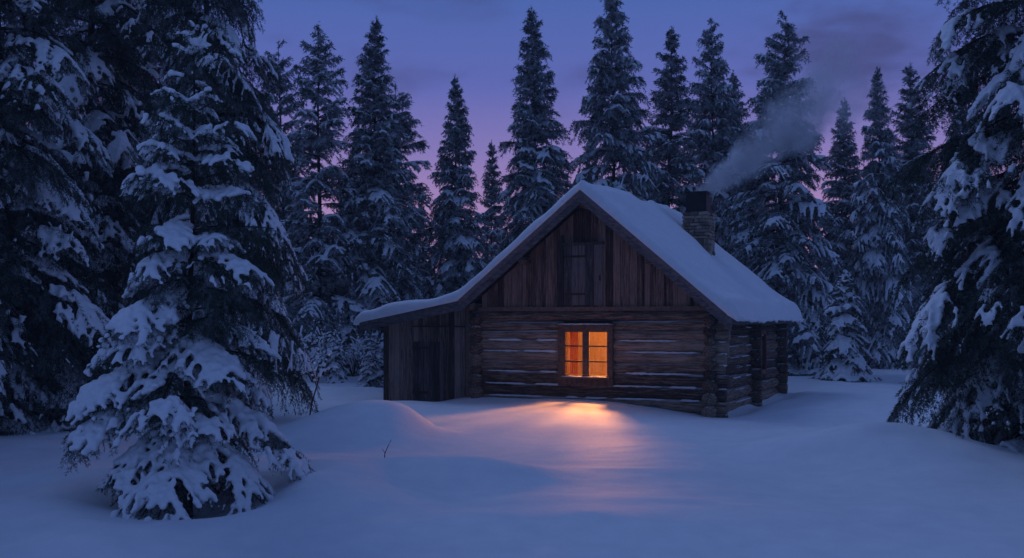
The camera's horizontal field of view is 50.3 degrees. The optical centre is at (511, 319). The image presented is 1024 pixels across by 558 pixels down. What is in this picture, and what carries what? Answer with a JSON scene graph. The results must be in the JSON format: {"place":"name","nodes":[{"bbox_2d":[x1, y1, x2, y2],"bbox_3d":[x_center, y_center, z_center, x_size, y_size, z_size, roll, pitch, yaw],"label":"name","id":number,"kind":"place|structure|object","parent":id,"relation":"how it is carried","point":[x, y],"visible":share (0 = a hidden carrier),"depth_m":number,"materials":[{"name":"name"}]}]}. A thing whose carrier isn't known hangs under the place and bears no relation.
{"place":"outdoors","nodes":[
{"label":"outdoors","id":0,"kind":"place"},
{"bbox_2d":[0,354,1023,557],"bbox_3d":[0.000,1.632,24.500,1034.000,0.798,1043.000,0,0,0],"label":"ground","id":1,"kind":"structure","parent":0,"point":[804,467],"depth_m":11.23,"materials":[{"name":"white snow"}]},
{"bbox_2d":[0,0,132,435],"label":"spruce tree","id":2,"kind":"object","parent":1,"relation":"on","point":[41,181],"visible":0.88,"depth_m":16.31,"materials":[{"name":"green plant"}]},
{"bbox_2d":[13,0,171,384],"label":"spruce tree","id":3,"kind":"object","parent":1,"relation":"on","point":[123,65],"visible":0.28,"depth_m":20.30,"materials":[{"name":"green plant"}]},
{"bbox_2d":[55,0,229,394],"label":"spruce tree","id":4,"kind":"object","parent":1,"relation":"on","point":[152,68],"visible":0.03,"depth_m":24.00,"materials":[{"name":"green plant"}]},
{"bbox_2d":[57,14,313,520],"bbox_3d":[-3.193,-0.230,10.594,2.289,5.336,2.321,0,0,35],"label":"spruce tree","id":5,"kind":"object","parent":1,"relation":"on","point":[192,439],"visible":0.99,"depth_m":10.09,"materials":[{"name":"green plant"}]},
{"bbox_2d":[121,0,322,423],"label":"spruce tree","id":6,"kind":"object","parent":1,"relation":"on","point":[257,118],"visible":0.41,"depth_m":17.99,"materials":[{"name":"green plant"}]},
{"bbox_2d":[246,39,327,353],"bbox_3d":[-7.494,-3.489,35.904,3.504,11.586,3.280,-2,0,20],"label":"spruce tree","id":7,"kind":"object","parent":1,"relation":"on","point":[279,69],"visible":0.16,"depth_m":35.75,"materials":[{"name":"green plant"}]},
{"bbox_2d":[280,210,327,353],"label":"spruce tree","id":8,"kind":"object","parent":1,"relation":"on","point":[304,319],"depth_m":50.45,"materials":[{"name":"green plant"}]},
{"bbox_2d":[283,312,351,384],"bbox_3d":[-5.625,0.847,29.359,2.756,2.072,3.256,0,0,0],"label":"bare shrub","id":9,"kind":"object","parent":1,"relation":"on","point":[313,351],"visible":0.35,"depth_m":28.92,"materials":[{"name":"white plant"}]},
{"bbox_2d":[269,21,372,374],"bbox_3d":[-5.831,-3.454,33.163,3.574,11.364,3.819,-1,-1,-10],"label":"spruce tree","id":10,"kind":"object","parent":1,"relation":"on","point":[322,248],"visible":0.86,"depth_m":32.78,"materials":[{"name":"green plant"}]},
{"bbox_2d":[306,346,337,414],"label":"sapling","id":11,"kind":"object","parent":1,"relation":"on","point":[321,370],"visible":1,"depth_m":17.50,"materials":[{"name":"brown plant"}]},
{"bbox_2d":[299,334,364,381],"bbox_3d":[-5.739,1.147,31.351,3.028,1.495,2.171,0,0,-2],"label":"bare shrub","id":12,"kind":"object","parent":1,"relation":"on","point":[322,361],"visible":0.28,"depth_m":30.95,"materials":[{"name":"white plant"}]},
{"bbox_2d":[324,327,350,383],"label":"young spruce","id":13,"kind":"object","parent":1,"relation":"on","point":[334,375],"visible":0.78,"depth_m":30.88,"materials":[{"name":"green plant"}]},
{"bbox_2d":[322,151,361,340],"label":"spruce tree","id":14,"kind":"object","parent":1,"relation":"on","point":[349,157],"visible":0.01,"depth_m":66.93,"materials":[{"name":"green plant"}]},
{"bbox_2d":[311,321,382,376],"bbox_3d":[-4.969,0.829,31.818,2.544,1.912,3.005,0,0,31],"label":"bare shrub","id":15,"kind":"object","parent":1,"relation":"on","point":[358,344],"visible":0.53,"depth_m":31.70,"materials":[{"name":"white plant"}]},
{"bbox_2d":[341,342,382,369],"bbox_3d":[-3.868,1.262,30.704,2.478,1.223,1.777,0,0,29],"label":"bare shrub","id":16,"kind":"object","parent":1,"relation":"on","point":[354,348],"visible":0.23,"depth_m":30.68,"materials":[{"name":"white plant"}]},
{"bbox_2d":[302,16,423,377],"bbox_3d":[-4.420,-3.621,33.832,4.240,11.648,4.558,-2,2,-40],"label":"spruce tree","id":17,"kind":"object","parent":1,"relation":"on","point":[381,215],"visible":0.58,"depth_m":33.39,"materials":[{"name":"green plant"}]},
{"bbox_2d":[353,335,382,387],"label":"young spruce","id":18,"kind":"object","parent":1,"relation":"on","point":[373,376],"visible":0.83,"depth_m":28.86,"materials":[{"name":"green plant"}]},
{"bbox_2d":[364,81,447,297],"bbox_3d":[-3.875,-2.867,36.913,4.015,10.389,3.758,-2,3,-40],"label":"spruce tree","id":19,"kind":"object","parent":1,"relation":"on","point":[417,225],"visible":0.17,"depth_m":36.67,"materials":[{"name":"green plant"}]},
{"bbox_2d":[408,202,432,289],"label":"spruce tree","id":20,"kind":"object","parent":1,"relation":"on","point":[424,228],"visible":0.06,"depth_m":49.86,"materials":[{"name":"green plant"}]},
{"bbox_2d":[422,76,490,298],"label":"spruce tree","id":21,"kind":"object","parent":1,"relation":"on","point":[457,241],"visible":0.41,"depth_m":36.55,"materials":[{"name":"green plant"}]},
{"bbox_2d":[473,139,507,264],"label":"spruce tree","id":22,"kind":"object","parent":1,"relation":"on","point":[491,193],"visible":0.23,"depth_m":43.67,"materials":[{"name":"green plant"}]},
{"bbox_2d":[494,4,574,256],"bbox_3d":[0.845,-4.339,38.086,4.839,13.249,4.501,-2,-1,-15],"label":"spruce tree","id":23,"kind":"object","parent":1,"relation":"on","point":[534,199],"visible":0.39,"depth_m":37.52,"materials":[{"name":"green plant"}]},
{"bbox_2d":[353,180,803,417],"bbox_3d":[2.020,-0.407,26.656,8.760,5.469,7.985,0,0,24],"label":"log cabin","id":24,"kind":"object","parent":1,"relation":"on","point":[652,303],"visible":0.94,"depth_m":23.38,"materials":[{"name":"brown wood"}]},
{"bbox_2d":[412,342,443,401],"bbox_3d":[-1.901,1.275,24.757,0.794,1.550,0.049,0,0,24],"label":"door","id":25,"kind":"structure","parent":24,"relation":"in","point":[428,357],"depth_m":24.75,"materials":[{"name":"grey wood"}]},
{"bbox_2d":[569,332,577,374],"bbox_3d":[1.329,0.700,23.495,0.210,1.300,0.049,0,0,24],"label":"curtain","id":26,"kind":"object","parent":24,"relation":"hanging from","point":[573,353],"visible":0.62,"depth_m":23.48,"materials":[{"name":"fabric"}]},
{"bbox_2d":[555,323,615,386],"bbox_3d":[1.572,0.738,23.093,1.320,1.324,0.300,0,0,24],"label":"window","id":27,"kind":"structure","parent":24,"relation":"in","point":[585,379],"depth_m":23.04,"materials":[{"name":"brown wood"}]},
{"bbox_2d":[762,330,766,373],"bbox_3d":[5.881,0.775,26.133,0.260,1.050,0.900,0,0,24],"label":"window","id":28,"kind":"structure","parent":24,"relation":"in","point":[764,332],"depth_m":26.42,"materials":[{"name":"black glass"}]},
{"bbox_2d":[581,134,600,182],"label":"spruce tree","id":29,"kind":"object","parent":1,"relation":"on","point":[584,148],"visible":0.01,"depth_m":49.62,"materials":[{"name":"green plant"}]},
{"bbox_2d":[567,0,665,204],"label":"spruce tree","id":30,"kind":"object","parent":1,"relation":"on","point":[615,133],"visible":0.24,"depth_m":37.62,"materials":[{"name":"green plant"}]},
{"bbox_2d":[639,25,715,221],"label":"spruce tree","id":31,"kind":"object","parent":1,"relation":"on","point":[676,170],"visible":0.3,"depth_m":39.81,"materials":[{"name":"green plant"}]},
{"bbox_2d":[677,18,753,258],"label":"spruce tree","id":32,"kind":"object","parent":1,"relation":"on","point":[716,149],"visible":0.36,"depth_m":42.64,"materials":[{"name":"green plant"}]},
{"bbox_2d":[715,69,757,229],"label":"spruce tree","id":33,"kind":"object","parent":1,"relation":"on","point":[733,80],"visible":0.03,"depth_m":46.86,"materials":[{"name":"green plant"}]},
{"bbox_2d":[717,10,854,375],"bbox_3d":[8.881,-4.045,36.129,5.631,12.629,5.978,2,-2,-10],"label":"spruce tree","id":34,"kind":"object","parent":1,"relation":"on","point":[780,258],"visible":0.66,"depth_m":35.52,"materials":[{"name":"green plant"}]},
{"bbox_2d":[814,97,864,317],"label":"spruce tree","id":35,"kind":"object","parent":1,"relation":"on","point":[844,163],"visible":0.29,"depth_m":42.86,"materials":[{"name":"green plant"}]},
{"bbox_2d":[808,265,881,382],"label":"young spruce","id":36,"kind":"object","parent":1,"relation":"on","point":[847,363],"visible":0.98,"depth_m":31.24,"materials":[{"name":"green plant"}]},
{"bbox_2d":[847,66,919,369],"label":"spruce tree","id":37,"kind":"object","parent":1,"relation":"on","point":[879,265],"visible":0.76,"depth_m":40.26,"materials":[{"name":"green plant"}]},
{"bbox_2d":[880,62,938,359],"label":"spruce tree","id":38,"kind":"object","parent":1,"relation":"on","point":[908,147],"visible":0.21,"depth_m":42.62,"materials":[{"name":"green plant"}]},
{"bbox_2d":[892,131,931,228],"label":"spruce tree","id":39,"kind":"object","parent":1,"relation":"on","point":[921,165],"visible":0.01,"depth_m":64.29,"materials":[{"name":"green plant"}]},
{"bbox_2d":[872,0,1023,452],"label":"spruce tree","id":40,"kind":"object","parent":1,"relation":"on","point":[976,350],"visible":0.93,"depth_m":14.71,"materials":[{"name":"green plant"}]},
{"bbox_2d":[901,40,1002,386],"bbox_3d":[12.352,-2.679,29.929,3.420,9.914,3.320,2,1,10],"label":"spruce tree","id":41,"kind":"object","parent":1,"relation":"on","point":[923,283],"visible":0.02,"depth_m":29.82,"materials":[{"name":"green plant"}]},
{"bbox_2d":[1,0,1023,272],"label":"sky","id":42,"kind":"structure","parent":0,"point":[430,43],"materials":[{"name":"purple"}]}
]}

